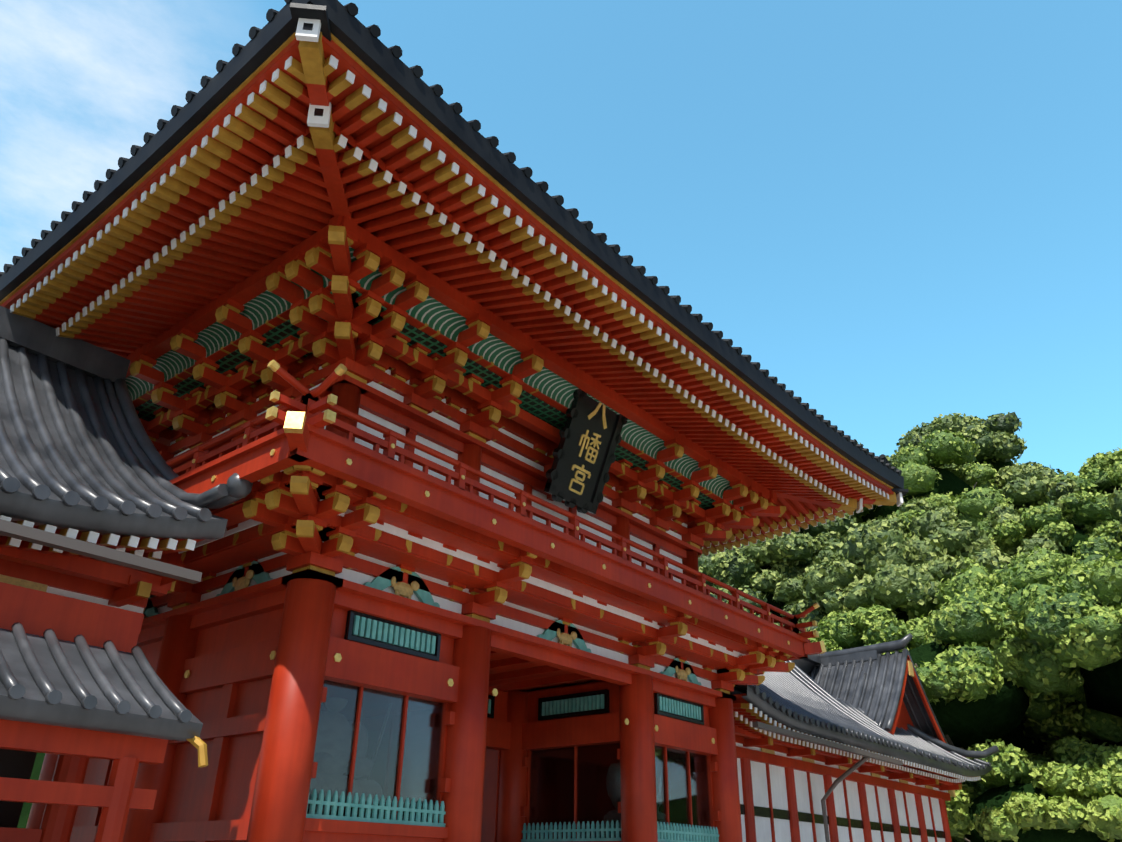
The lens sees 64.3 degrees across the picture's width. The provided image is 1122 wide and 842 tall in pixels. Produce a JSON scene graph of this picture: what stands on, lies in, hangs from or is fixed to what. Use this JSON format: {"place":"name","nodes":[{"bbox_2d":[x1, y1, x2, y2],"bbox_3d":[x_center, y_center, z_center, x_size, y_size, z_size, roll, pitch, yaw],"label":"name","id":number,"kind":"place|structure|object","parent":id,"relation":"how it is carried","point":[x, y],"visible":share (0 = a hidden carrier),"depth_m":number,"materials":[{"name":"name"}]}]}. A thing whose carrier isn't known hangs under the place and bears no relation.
{"place":"outdoors","nodes":[
{"label":"outdoors","id":0,"kind":"place"},
{"bbox_2d":[17,752,44,827],"bbox_3d":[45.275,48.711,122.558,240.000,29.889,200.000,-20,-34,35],"label":"green post","id":1,"kind":"structure","parent":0,"point":[26,807],"depth_m":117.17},
{"bbox_2d":[915,482,1079,841],"bbox_3d":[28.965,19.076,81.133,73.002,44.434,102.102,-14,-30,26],"label":"trunks","id":2,"kind":"object","parent":1,"relation":"on","point":[949,741],"depth_m":32.21,"materials":[{"name":"brown wood"}]},
{"bbox_2d":[698,412,1121,841],"bbox_3d":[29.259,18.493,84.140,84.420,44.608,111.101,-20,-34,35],"label":"foliage","id":3,"kind":"object","parent":2,"relation":"on","point":[844,580],"depth_m":45.79,"materials":[{"name":"green plant"}]},
{"bbox_2d":[699,412,1121,637],"bbox_3d":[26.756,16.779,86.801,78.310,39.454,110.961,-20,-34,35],"label":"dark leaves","id":4,"kind":"object","parent":3,"relation":"on","point":[942,557],"visible":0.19,"depth_m":50.88,"materials":[{"name":"green plant"}]},
{"bbox_2d":[809,429,1121,841],"bbox_3d":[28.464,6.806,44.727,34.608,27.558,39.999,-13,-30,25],"label":"tree","id":5,"kind":"object","parent":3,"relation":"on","point":[1083,804],"visible":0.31,"depth_m":31.88,"materials":[{"name":"green plant"}]},
{"bbox_2d":[0,23,896,841],"bbox_3d":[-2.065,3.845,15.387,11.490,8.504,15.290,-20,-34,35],"label":"gate","id":6,"kind":"structure","parent":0,"point":[236,263],"depth_m":12.06,"materials":[{"name":"red wood"}]},
{"bbox_2d":[26,383,742,841],"bbox_3d":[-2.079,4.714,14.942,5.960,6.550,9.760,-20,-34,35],"label":"columns","id":7,"kind":"structure","parent":6,"relation":"attached to","point":[284,767],"depth_m":11.44,"materials":[{"name":"red wood"}]},
{"bbox_2d":[143,570,690,680],"bbox_3d":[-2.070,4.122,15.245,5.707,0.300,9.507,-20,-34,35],"label":"frog-leg strut carvings","id":8,"kind":"object","parent":6,"relation":"on","point":[403,589],"visible":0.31,"depth_m":11.41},
{"bbox_2d":[135,291,715,514],"bbox_3d":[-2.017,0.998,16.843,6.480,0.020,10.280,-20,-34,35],"label":"eave ceiling ribs","id":9,"kind":"object","parent":6,"relation":"attached to","point":[543,411],"depth_m":13.74,"materials":[{"name":"green paint"}]},
{"bbox_2d":[144,561,718,841],"bbox_3d":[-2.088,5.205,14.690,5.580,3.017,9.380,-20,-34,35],"label":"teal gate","id":10,"kind":"object","parent":6,"relation":"attached to","point":[666,832],"visible":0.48,"depth_m":11.54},
{"bbox_2d":[125,246,743,509],"bbox_3d":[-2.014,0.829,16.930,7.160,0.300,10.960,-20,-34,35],"label":"ceiling panels","id":11,"kind":"object","parent":6,"relation":"attached to","point":[430,311],"depth_m":13.37,"materials":[{"name":"green paint"}]},
{"bbox_2d":[0,0,908,495],"bbox_3d":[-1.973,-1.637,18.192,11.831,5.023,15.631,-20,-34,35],"label":"gate roof","id":12,"kind":"structure","parent":6,"relation":"attached to","point":[364,44],"depth_m":10.67,"materials":[{"name":"grey tile"}]},
{"bbox_2d":[10,18,902,557],"bbox_3d":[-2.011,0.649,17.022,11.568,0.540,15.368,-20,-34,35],"label":"roof rafters","id":13,"kind":"object","parent":6,"relation":"attached to","point":[302,34],"visible":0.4,"depth_m":11.08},
{"bbox_2d":[309,697,620,827],"bbox_3d":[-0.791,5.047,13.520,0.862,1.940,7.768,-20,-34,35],"label":"statues","id":14,"kind":"object","parent":6,"relation":"attached to","point":[367,767],"depth_m":11.10,"materials":[{"name":"grey metal"}]},
{"bbox_2d":[184,360,825,743],"bbox_3d":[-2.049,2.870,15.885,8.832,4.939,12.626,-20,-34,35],"label":"metal fittings","id":15,"kind":"object","parent":6,"relation":"attached to","point":[294,421],"visible":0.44,"depth_m":10.42,"materials":[{"name":"gold metal"}]},
{"bbox_2d":[0,574,955,796],"bbox_3d":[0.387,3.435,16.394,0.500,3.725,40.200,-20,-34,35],"label":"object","id":16,"kind":"object","parent":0,"point":[23,583],"visible":0.33,"depth_m":9.56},
{"bbox_2d":[0,516,978,841],"bbox_3d":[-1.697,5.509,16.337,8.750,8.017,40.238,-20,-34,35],"label":"wing","id":17,"kind":"structure","parent":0,"point":[64,792],"depth_m":9.63,"materials":[{"name":"red wood"}]},
{"bbox_2d":[0,519,902,841],"bbox_3d":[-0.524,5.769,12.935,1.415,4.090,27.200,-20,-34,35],"label":"rain gutter","id":18,"kind":"object","parent":17,"relation":"attached to","point":[86,549],"visible":1,"depth_m":8.94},
{"bbox_2d":[0,515,979,782],"bbox_3d":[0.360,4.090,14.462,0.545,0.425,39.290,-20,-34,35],"label":"wing caps","id":19,"kind":"object","parent":17,"relation":"attached to","point":[134,541],"visible":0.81,"depth_m":9.77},
{"bbox_2d":[0,306,998,776],"bbox_3d":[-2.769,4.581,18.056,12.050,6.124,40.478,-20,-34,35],"label":"side building roofs","id":20,"kind":"structure","parent":17,"relation":"on","point":[78,450],"depth_m":10.69,"materials":[{"name":"grey tile"}]},
{"bbox_2d":[0,0,1121,475],"label":"sky","id":21,"kind":"structure","parent":0,"point":[908,213],"materials":[{"name":"blue"}]}
]}

